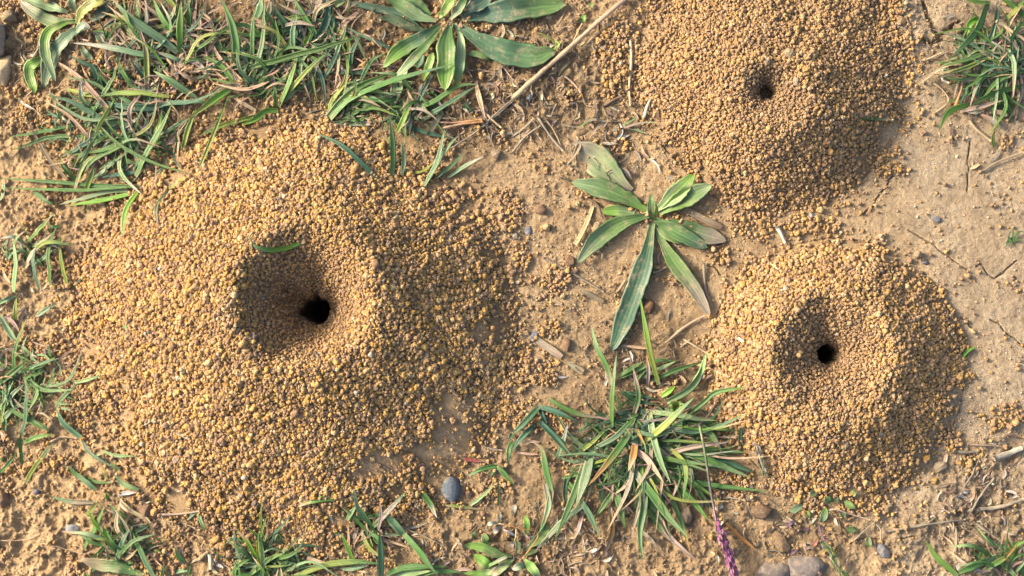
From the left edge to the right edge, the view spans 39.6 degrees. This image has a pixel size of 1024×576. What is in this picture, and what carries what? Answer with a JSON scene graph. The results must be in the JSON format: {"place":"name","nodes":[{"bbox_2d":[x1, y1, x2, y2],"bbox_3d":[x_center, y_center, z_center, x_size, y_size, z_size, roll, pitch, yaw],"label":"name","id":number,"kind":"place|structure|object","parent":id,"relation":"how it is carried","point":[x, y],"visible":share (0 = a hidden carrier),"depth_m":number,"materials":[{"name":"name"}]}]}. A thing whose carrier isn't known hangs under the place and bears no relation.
{"place":"outdoors","nodes":[
{"label":"outdoors","id":0,"kind":"place"},
{"bbox_2d":[0,0,1023,575],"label":"ground","id":1,"kind":"structure","parent":0,"point":[1006,312],"depth_m":0.45,"materials":[{"name":"soil"}]},
{"bbox_2d":[0,22,5,56],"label":"rock","id":2,"kind":"object","parent":1,"relation":"on","point":[2,39],"visible":1,"depth_m":0.45,"materials":[{"name":"stone"}]},
{"bbox_2d":[0,490,8,507],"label":"pebble","id":3,"kind":"object","parent":1,"relation":"on","point":[4,498],"visible":1,"depth_m":0.44,"materials":[{"name":"stone"}]},
{"bbox_2d":[0,55,11,86],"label":"rock","id":4,"kind":"object","parent":1,"relation":"on","point":[5,63],"visible":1,"depth_m":0.45,"materials":[{"name":"stone"}]},
{"bbox_2d":[1,10,16,21],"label":"pebble","id":5,"kind":"object","parent":1,"relation":"on","point":[9,16],"visible":1,"depth_m":0.45,"materials":[{"name":"stone"}]},
{"bbox_2d":[0,183,83,324],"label":"grass tuft","id":6,"kind":"object","parent":1,"relation":"on","point":[40,246],"visible":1,"depth_m":0.45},
{"bbox_2d":[0,314,84,483],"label":"grass tuft","id":7,"kind":"object","parent":1,"relation":"on","point":[7,395],"visible":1,"depth_m":0.44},
{"bbox_2d":[20,0,110,92],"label":"broadleaf weed","id":8,"kind":"object","parent":1,"relation":"on","point":[47,59],"visible":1,"depth_m":0.45,"materials":[{"name":"green plant"}]},
{"bbox_2d":[65,524,80,533],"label":"pebble","id":9,"kind":"object","parent":1,"relation":"on","point":[71,527],"visible":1,"depth_m":0.44,"materials":[{"name":"stone"}]},
{"bbox_2d":[32,189,129,213],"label":"grass tuft","id":10,"kind":"object","parent":1,"relation":"on","point":[85,203],"visible":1,"depth_m":0.45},
{"bbox_2d":[51,450,138,504],"bbox_3d":[-0.130,0.059,0.441,0.029,0.006,0.017,0,86,0],"label":"grass tuft","id":11,"kind":"object","parent":1,"relation":"on","point":[85,481],"visible":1,"depth_m":0.44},
{"bbox_2d":[0,52,225,199],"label":"grass tuft","id":12,"kind":"object","parent":1,"relation":"on","point":[109,116],"visible":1,"depth_m":0.45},
{"bbox_2d":[61,494,169,575],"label":"grass tuft","id":13,"kind":"object","parent":1,"relation":"on","point":[122,545],"visible":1,"depth_m":0.44,"materials":[{"name":"green plant"}]},
{"bbox_2d":[136,502,151,517],"bbox_3d":[-0.114,0.069,0.441,0.005,0.003,0.006,0,86,0],"label":"pebble","id":14,"kind":"object","parent":1,"relation":"on","point":[144,509],"visible":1,"depth_m":0.44,"materials":[{"name":"stone"}]},
{"bbox_2d":[75,0,252,98],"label":"grass tuft","id":15,"kind":"object","parent":1,"relation":"on","point":[148,30],"visible":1,"depth_m":0.45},
{"bbox_2d":[161,544,190,575],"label":"grass tuft","id":16,"kind":"object","parent":1,"relation":"on","point":[180,556],"visible":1,"depth_m":0.44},
{"bbox_2d":[207,554,212,569],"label":"dry straw","id":17,"kind":"object","parent":1,"relation":"on","point":[210,559],"visible":1,"depth_m":0.44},
{"bbox_2d":[162,0,329,148],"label":"grass tuft","id":18,"kind":"object","parent":1,"relation":"on","point":[233,84],"visible":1,"depth_m":0.45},
{"bbox_2d":[53,110,533,571],"bbox_3d":[-0.069,0.016,0.449,0.151,0.057,0.145,0,86,0],"label":"soil mound","id":19,"kind":"object","parent":1,"relation":"on","point":[279,404],"visible":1,"depth_m":0.43,"materials":[{"name":"soil"}]},
{"bbox_2d":[49,375,115,467],"bbox_3d":[-0.134,0.042,0.442,0.022,0.006,0.029,0,86,0],"label":"grass tuft","id":20,"kind":"object","parent":19,"relation":"on","point":[69,428],"visible":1,"depth_m":0.44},
{"bbox_2d":[121,191,138,237],"bbox_3d":[-0.119,-0.023,0.442,0.005,0.005,0.016,0,86,0],"label":"grass blade","id":21,"kind":"object","parent":19,"relation":"on","point":[127,206],"visible":1,"depth_m":0.44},
{"bbox_2d":[154,191,168,226],"bbox_3d":[-0.109,-0.024,0.440,0.004,0.005,0.013,0,86,0],"label":"grass blade","id":22,"kind":"object","parent":19,"relation":"on","point":[156,207],"visible":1,"depth_m":0.44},
{"bbox_2d":[160,510,205,531],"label":"dry stalk","id":23,"kind":"object","parent":19,"relation":"on","point":[201,522],"visible":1,"depth_m":0.44,"materials":[{"name":"beige plant"}]},
{"bbox_2d":[247,235,300,252],"bbox_3d":[-0.071,-0.013,0.427,0.016,0.004,0.005,0,86,0],"label":"grass blade","id":24,"kind":"object","parent":19,"relation":"on","point":[277,249],"visible":1,"depth_m":0.43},
{"bbox_2d":[210,496,377,575],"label":"grass tuft","id":25,"kind":"object","parent":19,"relation":"on","point":[261,563],"visible":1,"depth_m":0.44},
{"bbox_2d":[297,496,334,507],"bbox_3d":[-0.060,0.066,0.435,0.012,0.002,0.004,0,86,0],"label":"grass blade","id":26,"kind":"object","parent":19,"relation":"on","point":[309,501],"visible":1,"depth_m":0.43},
{"bbox_2d":[315,132,379,182],"bbox_3d":[-0.050,-0.042,0.440,0.027,0.003,0.003,38,87,2],"label":"grass blade","id":27,"kind":"object","parent":19,"relation":"on","point":[361,162],"visible":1,"depth_m":0.44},
{"bbox_2d":[334,490,443,575],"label":"grass tuft","id":28,"kind":"object","parent":19,"relation":"on","point":[369,528],"visible":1,"depth_m":0.44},
{"bbox_2d":[385,118,405,175],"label":"grass tuft","id":29,"kind":"object","parent":19,"relation":"on","point":[392,142],"visible":1,"depth_m":0.44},
{"bbox_2d":[414,130,483,186],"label":"grass tuft","id":30,"kind":"object","parent":19,"relation":"on","point":[439,156],"visible":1,"depth_m":0.44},
{"bbox_2d":[209,0,390,108],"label":"grass tuft","id":31,"kind":"object","parent":1,"relation":"on","point":[310,20],"visible":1,"depth_m":0.45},
{"bbox_2d":[312,0,324,15],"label":"pebble","id":32,"kind":"object","parent":1,"relation":"on","point":[315,6],"visible":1,"depth_m":0.45,"materials":[{"name":"stone"}]},
{"bbox_2d":[349,64,398,71],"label":"dry straw","id":33,"kind":"object","parent":1,"relation":"on","point":[373,65],"visible":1,"depth_m":0.45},
{"bbox_2d":[324,53,454,126],"bbox_3d":[-0.039,-0.062,0.445,0.042,0.007,0.024,0,86,0],"label":"grass tuft","id":34,"kind":"object","parent":1,"relation":"on","point":[349,100],"visible":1,"depth_m":0.45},
{"bbox_2d":[360,72,484,142],"bbox_3d":[-0.028,-0.057,0.445,0.040,0.006,0.023,0,86,0],"label":"grass tuft","id":35,"kind":"object","parent":1,"relation":"on","point":[406,116],"visible":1,"depth_m":0.45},
{"bbox_2d":[419,490,436,517],"bbox_3d":[-0.026,0.067,0.439,0.006,0.001,0.009,0,86,0],"label":"grass blade","id":36,"kind":"object","parent":1,"relation":"on","point":[427,499],"visible":1,"depth_m":0.44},
{"bbox_2d":[385,563,472,575],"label":"grass tuft","id":37,"kind":"object","parent":1,"relation":"on","point":[412,569],"visible":1,"depth_m":0.44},
{"bbox_2d":[425,111,443,136],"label":"dry straw","id":38,"kind":"object","parent":1,"relation":"on","point":[432,127],"visible":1,"depth_m":0.45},
{"bbox_2d":[441,476,460,501],"bbox_3d":[-0.019,0.062,0.441,0.006,0.004,0.008,0,86,0],"label":"pebble","id":39,"kind":"object","parent":1,"relation":"on","point":[451,489],"visible":1,"depth_m":0.44,"materials":[{"name":"stone"}]},
{"bbox_2d":[426,118,481,123],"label":"dry straw","id":40,"kind":"object","parent":1,"relation":"on","point":[465,121],"visible":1,"depth_m":0.45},
{"bbox_2d":[348,0,565,103],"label":"plantain plant","id":41,"kind":"object","parent":1,"relation":"on","point":[504,51],"visible":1,"depth_m":0.45,"materials":[{"name":"green plant"}]},
{"bbox_2d":[441,121,482,129],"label":"dry straw","id":42,"kind":"object","parent":1,"relation":"on","point":[459,124],"visible":1,"depth_m":0.45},
{"bbox_2d":[464,490,472,498],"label":"pebble","id":43,"kind":"object","parent":1,"relation":"on","point":[467,493],"visible":1,"depth_m":0.44,"materials":[{"name":"stone"}]},
{"bbox_2d":[445,458,513,509],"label":"grass tuft","id":44,"kind":"object","parent":1,"relation":"on","point":[502,471],"visible":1,"depth_m":0.44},
{"bbox_2d":[450,102,511,149],"bbox_3d":[-0.009,-0.051,0.446,0.025,0.002,0.001,-37,87,-2],"label":"dry straw","id":45,"kind":"object","parent":1,"relation":"on","point":[458,143],"visible":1,"depth_m":0.45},
{"bbox_2d":[491,149,500,158],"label":"pebble","id":46,"kind":"object","parent":1,"relation":"on","point":[495,153],"visible":1,"depth_m":0.45,"materials":[{"name":"stone"}]},
{"bbox_2d":[487,90,525,121],"bbox_3d":[-0.002,-0.057,0.446,0.012,0.001,0.010,0,86,0],"label":"dry straw","id":47,"kind":"object","parent":1,"relation":"on","point":[497,112],"visible":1,"depth_m":0.45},
{"bbox_2d":[464,505,549,575],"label":"broadleaf weed","id":48,"kind":"object","parent":1,"relation":"on","point":[485,566],"visible":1,"depth_m":0.44,"materials":[{"name":"green plant"}]},
{"bbox_2d":[0,0,1023,575],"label":"soil grit","id":49,"kind":"object","parent":1,"relation":"on","point":[90,30],"visible":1,"depth_m":0.45,"materials":[{"name":"soil"}]},
{"bbox_2d":[0,0,1023,575],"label":"plant litter","id":50,"kind":"object","parent":1,"relation":"on","point":[638,360],"visible":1,"depth_m":0.45,"materials":[{"name":"plant"}]},
{"bbox_2d":[477,85,500,127],"bbox_3d":[-0.007,-0.057,0.446,0.008,0.002,0.014,0,86,0],"label":"dry straw","id":51,"kind":"object","parent":50,"relation":"on","point":[492,119],"visible":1,"depth_m":0.45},
{"bbox_2d":[0,0,1023,575],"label":"soil crumbs","id":52,"kind":"object","parent":1,"relation":"on","point":[996,424],"visible":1,"depth_m":0.45,"materials":[{"name":"soil"}]},
{"bbox_2d":[511,125,540,153],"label":"dry straw","id":53,"kind":"object","parent":1,"relation":"on","point":[520,141],"visible":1,"depth_m":0.45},
{"bbox_2d":[524,226,531,234],"bbox_3d":[0.005,-0.018,0.445,0.002,0.001,0.003,0,86,0],"label":"stone flake","id":54,"kind":"object","parent":1,"relation":"on","point":[528,230],"visible":1,"depth_m":0.45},
{"bbox_2d":[529,330,538,342],"bbox_3d":[0.007,0.015,0.443,0.004,0.001,0.004,0,86,0],"label":"stone flake","id":55,"kind":"object","parent":1,"relation":"on","point":[533,334],"visible":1,"depth_m":0.44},
{"bbox_2d":[534,204,546,214],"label":"pebble","id":56,"kind":"object","parent":1,"relation":"on","point":[540,209],"visible":1,"depth_m":0.44,"materials":[{"name":"stone"}]},
{"bbox_2d":[535,338,562,358],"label":"dry straw","id":57,"kind":"object","parent":1,"relation":"on","point":[550,349],"visible":1,"depth_m":0.44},
{"bbox_2d":[537,116,563,151],"bbox_3d":[0.012,-0.048,0.446,0.009,0.002,0.011,0,86,0],"label":"dry straw","id":58,"kind":"object","parent":1,"relation":"on","point":[547,131],"visible":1,"depth_m":0.45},
{"bbox_2d":[506,397,600,529],"bbox_3d":[0.011,0.051,0.440,0.026,0.004,0.040,36,87,2],"label":"grass tuft","id":59,"kind":"object","parent":1,"relation":"on","point":[555,437],"visible":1,"depth_m":0.44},
{"bbox_2d":[545,118,562,148],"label":"dry straw","id":60,"kind":"object","parent":1,"relation":"on","point":[546,120],"visible":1,"depth_m":0.45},
{"bbox_2d":[538,3,593,60],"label":"seedling","id":61,"kind":"object","parent":1,"relation":"on","point":[557,43],"visible":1,"depth_m":0.45,"materials":[{"name":"green plant"}]},
{"bbox_2d":[562,338,570,350],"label":"pebble","id":62,"kind":"object","parent":1,"relation":"on","point":[566,343],"visible":1,"depth_m":0.44,"materials":[{"name":"stone"}]},
{"bbox_2d":[511,0,626,100],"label":"straw stalk","id":63,"kind":"object","parent":1,"relation":"on","point":[546,67],"visible":1,"depth_m":0.45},
{"bbox_2d":[564,254,575,266],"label":"pebble","id":64,"kind":"object","parent":1,"relation":"on","point":[569,260],"visible":1,"depth_m":0.44,"materials":[{"name":"stone"}]},
{"bbox_2d":[544,257,603,291],"bbox_3d":[0.019,-0.004,0.444,0.019,0.001,0.011,0,86,0],"label":"dry straw","id":65,"kind":"object","parent":1,"relation":"on","point":[545,258],"visible":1,"depth_m":0.44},
{"bbox_2d":[567,362,584,373],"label":"dry straw","id":66,"kind":"object","parent":1,"relation":"on","point":[571,365],"visible":1,"depth_m":0.44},
{"bbox_2d":[574,206,594,244],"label":"dry straw","id":67,"kind":"object","parent":1,"relation":"on","point":[584,227],"visible":1,"depth_m":0.45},
{"bbox_2d":[581,31,599,49],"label":"dry straw","id":68,"kind":"object","parent":1,"relation":"on","point":[590,39],"visible":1,"depth_m":0.45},
{"bbox_2d":[582,289,603,302],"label":"dry straw","id":69,"kind":"object","parent":1,"relation":"on","point":[593,296],"visible":1,"depth_m":0.44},
{"bbox_2d":[586,198,602,219],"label":"dry straw","id":70,"kind":"object","parent":1,"relation":"on","point":[596,203],"visible":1,"depth_m":0.45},
{"bbox_2d":[592,221,600,231],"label":"pebble","id":71,"kind":"object","parent":1,"relation":"on","point":[597,224],"visible":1,"depth_m":0.45,"materials":[{"name":"stone"}]},
{"bbox_2d":[561,102,653,162],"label":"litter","id":72,"kind":"object","parent":1,"relation":"on","point":[597,119],"visible":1,"depth_m":0.45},
{"bbox_2d":[602,95,621,106],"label":"dry straw","id":73,"kind":"object","parent":1,"relation":"on","point":[611,101],"visible":1,"depth_m":0.45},
{"bbox_2d":[628,40,632,105],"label":"dry straw","id":74,"kind":"object","parent":1,"relation":"on","point":[631,63],"visible":1,"depth_m":0.45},
{"bbox_2d":[572,141,725,350],"bbox_3d":[0.043,-0.013,0.441,0.049,0.009,0.066,0,86,0],"label":"plantain plant","id":75,"kind":"object","parent":1,"relation":"on","point":[683,193],"visible":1,"depth_m":0.44,"materials":[{"name":"green plant"}]},
{"bbox_2d":[643,299,654,313],"bbox_3d":[0.042,0.006,0.445,0.005,0.004,0.005,0,86,0],"label":"pebble","id":76,"kind":"object","parent":1,"relation":"on","point":[649,305],"visible":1,"depth_m":0.44,"materials":[{"name":"stone"}]},
{"bbox_2d":[537,299,767,561],"bbox_3d":[0.044,0.044,0.438,0.073,0.011,0.082,0,86,0],"label":"grass tuft","id":77,"kind":"object","parent":1,"relation":"on","point":[636,454],"visible":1,"depth_m":0.44,"materials":[{"name":"plant"}]},
{"bbox_2d":[669,399,682,410],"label":"seedling","id":78,"kind":"object","parent":1,"relation":"on","point":[674,403],"visible":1,"depth_m":0.44,"materials":[{"name":"green plant"}]},
{"bbox_2d":[664,315,704,344],"bbox_3d":[0.054,0.013,0.444,0.013,0.001,0.009,0,86,0],"label":"dry straw","id":79,"kind":"object","parent":1,"relation":"on","point":[680,330],"visible":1,"depth_m":0.44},
{"bbox_2d":[675,505,694,527],"bbox_3d":[0.053,0.071,0.441,0.006,0.004,0.007,0,86,0],"label":"pebble","id":80,"kind":"object","parent":1,"relation":"on","point":[687,515],"visible":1,"depth_m":0.44,"materials":[{"name":"stone"}]},
{"bbox_2d":[682,338,708,354],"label":"dry straw","id":81,"kind":"object","parent":1,"relation":"on","point":[687,341],"visible":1,"depth_m":0.44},
{"bbox_2d":[683,207,722,228],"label":"dead leaf","id":82,"kind":"object","parent":1,"relation":"on","point":[708,220],"visible":1,"depth_m":0.45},
{"bbox_2d":[702,263,713,307],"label":"dry straw","id":83,"kind":"object","parent":1,"relation":"on","point":[704,282],"visible":1,"depth_m":0.45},
{"bbox_2d":[698,424,738,575],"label":"purple grass flower","id":84,"kind":"object","parent":1,"relation":"on","point":[730,564],"depth_m":0.44,"materials":[{"name":"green plant"}]},
{"bbox_2d":[750,503,773,518],"bbox_3d":[0.077,0.069,0.441,0.008,0.005,0.005,0,86,0],"label":"pebble","id":85,"kind":"object","parent":1,"relation":"on","point":[761,511],"visible":1,"depth_m":0.44,"materials":[{"name":"stone"}]},
{"bbox_2d":[620,0,915,225],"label":"soil mound","id":86,"kind":"object","parent":1,"relation":"on","point":[741,113],"visible":1,"depth_m":0.44,"materials":[{"name":"soil"}]},
{"bbox_2d":[643,98,651,117],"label":"dry straw","id":87,"kind":"object","parent":86,"relation":"on","point":[646,110],"visible":1,"depth_m":0.45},
{"bbox_2d":[784,48,794,57],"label":"pebble","id":88,"kind":"object","parent":86,"relation":"on","point":[788,52],"visible":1,"depth_m":0.44,"materials":[{"name":"stone"}]},
{"bbox_2d":[793,77,799,85],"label":"pebble","id":89,"kind":"object","parent":86,"relation":"on","point":[796,81],"visible":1,"depth_m":0.44,"materials":[{"name":"stone"}]},
{"bbox_2d":[859,116,890,120],"bbox_3d":[0.114,-0.053,0.447,0.011,0.005,0.001,0,86,0],"label":"grass blade","id":90,"kind":"object","parent":86,"relation":"on","point":[877,118],"visible":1,"depth_m":0.45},
{"bbox_2d":[755,562,789,575],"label":"rock","id":91,"kind":"object","parent":1,"relation":"on","point":[771,569],"visible":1,"depth_m":0.44,"materials":[{"name":"stone"}]},
{"bbox_2d":[775,226,785,242],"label":"dry straw","id":92,"kind":"object","parent":1,"relation":"on","point":[779,230],"visible":1,"depth_m":0.45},
{"bbox_2d":[772,531,790,552],"bbox_3d":[0.084,0.079,0.441,0.006,0.004,0.007,0,86,0],"label":"pebble","id":93,"kind":"object","parent":1,"relation":"on","point":[781,542],"visible":1,"depth_m":0.44,"materials":[{"name":"stone"}]},
{"bbox_2d":[788,555,828,575],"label":"rock","id":94,"kind":"object","parent":1,"relation":"on","point":[803,565],"visible":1,"depth_m":0.44,"materials":[{"name":"stone"}]},
{"bbox_2d":[786,490,881,554],"bbox_3d":[0.100,0.073,0.441,0.030,0.003,0.020,0,86,0],"label":"seedling","id":95,"kind":"object","parent":1,"relation":"on","point":[797,508],"visible":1,"depth_m":0.44,"materials":[{"name":"green plant"}]},
{"bbox_2d":[820,541,848,575],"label":"grass seed head","id":96,"kind":"object","parent":1,"relation":"on","point":[831,555],"depth_m":0.44,"materials":[{"name":"green plant"}]},
{"bbox_2d":[706,232,975,509],"bbox_3d":[0.102,0.027,0.454,0.088,0.046,0.089,0,86,0],"label":"soil mound","id":97,"kind":"object","parent":1,"relation":"on","point":[867,402],"visible":1,"depth_m":0.44,"materials":[{"name":"soil"}]},
{"bbox_2d":[755,444,767,477],"bbox_3d":[0.077,0.053,0.440,0.005,0.004,0.011,0,86,0],"label":"grass seed head","id":98,"kind":"object","parent":97,"relation":"on","point":[762,461],"depth_m":0.44,"materials":[{"name":"beige plant"}]},
{"bbox_2d":[922,453,930,461],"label":"pebble","id":99,"kind":"object","parent":97,"relation":"on","point":[926,456],"visible":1,"depth_m":0.44,"materials":[{"name":"stone"}]},
{"bbox_2d":[877,543,889,557],"bbox_3d":[0.116,0.082,0.443,0.004,0.003,0.005,0,86,0],"label":"pebble","id":100,"kind":"object","parent":1,"relation":"on","point":[883,551],"visible":1,"depth_m":0.44,"materials":[{"name":"stone"}]},
{"bbox_2d":[883,503,892,512],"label":"pebble","id":101,"kind":"object","parent":1,"relation":"on","point":[888,508],"visible":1,"depth_m":0.44,"materials":[{"name":"stone"}]},
{"bbox_2d":[897,16,905,24],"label":"pebble","id":102,"kind":"object","parent":1,"relation":"on","point":[901,20],"visible":1,"depth_m":0.45,"materials":[{"name":"stone"}]},
{"bbox_2d":[885,519,965,532],"bbox_3d":[0.129,0.074,0.444,0.026,0.004,0.004,0,86,0],"label":"dry straw","id":103,"kind":"object","parent":1,"relation":"on","point":[910,527],"visible":1,"depth_m":0.44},
{"bbox_2d":[931,81,949,113],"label":"dry straw","id":104,"kind":"object","parent":1,"relation":"on","point":[939,87],"visible":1,"depth_m":0.45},
{"bbox_2d":[933,460,947,473],"bbox_3d":[0.134,0.056,0.445,0.004,0.003,0.004,0,86,0],"label":"pebble","id":105,"kind":"object","parent":1,"relation":"on","point":[940,466],"visible":1,"depth_m":0.45,"materials":[{"name":"stone"}]},
{"bbox_2d":[955,526,957,551],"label":"dry straw","id":106,"kind":"object","parent":1,"relation":"on","point":[956,535],"visible":1,"depth_m":0.44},
{"bbox_2d":[955,450,977,453],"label":"dry straw","id":107,"kind":"object","parent":1,"relation":"on","point":[964,452],"visible":1,"depth_m":0.45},
{"bbox_2d":[915,0,1023,147],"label":"grass tuft","id":108,"kind":"object","parent":1,"relation":"on","point":[981,64],"visible":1,"depth_m":0.45,"materials":[{"name":"green plant"}]},
{"bbox_2d":[925,527,1023,575],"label":"grass tuft","id":109,"kind":"object","parent":1,"relation":"on","point":[1003,558],"visible":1,"depth_m":0.44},
{"bbox_2d":[968,118,990,140],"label":"dry straw","id":110,"kind":"object","parent":1,"relation":"on","point":[977,129],"visible":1,"depth_m":0.45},
{"bbox_2d":[970,477,994,512],"bbox_3d":[0.147,0.065,0.445,0.008,0.002,0.011,0,86,0],"label":"dry straw","id":111,"kind":"object","parent":1,"relation":"on","point":[978,498],"visible":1,"depth_m":0.45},
{"bbox_2d":[968,444,997,446],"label":"dry straw","id":112,"kind":"object","parent":1,"relation":"on","point":[982,445],"visible":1,"depth_m":0.45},
{"bbox_2d":[974,521,1007,546],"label":"dry straw","id":113,"kind":"object","parent":1,"relation":"on","point":[982,528],"visible":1,"depth_m":0.45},
{"bbox_2d":[978,497,1023,511],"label":"dry straw","id":114,"kind":"object","parent":1,"relation":"on","point":[990,508],"visible":1,"depth_m":0.45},
{"bbox_2d":[982,152,1023,172],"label":"dry straw","id":115,"kind":"object","parent":1,"relation":"on","point":[991,165],"visible":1,"depth_m":0.45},
{"bbox_2d":[993,446,1022,461],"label":"dry straw","id":116,"kind":"object","parent":1,"relation":"on","point":[1003,455],"visible":1,"depth_m":0.45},
{"bbox_2d":[995,434,1023,443],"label":"dry straw","id":117,"kind":"object","parent":1,"relation":"on","point":[997,442],"visible":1,"depth_m":0.45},
{"bbox_2d":[1006,229,1022,246],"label":"grass tuft","id":118,"kind":"object","parent":1,"relation":"on","point":[1012,239],"visible":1,"depth_m":0.45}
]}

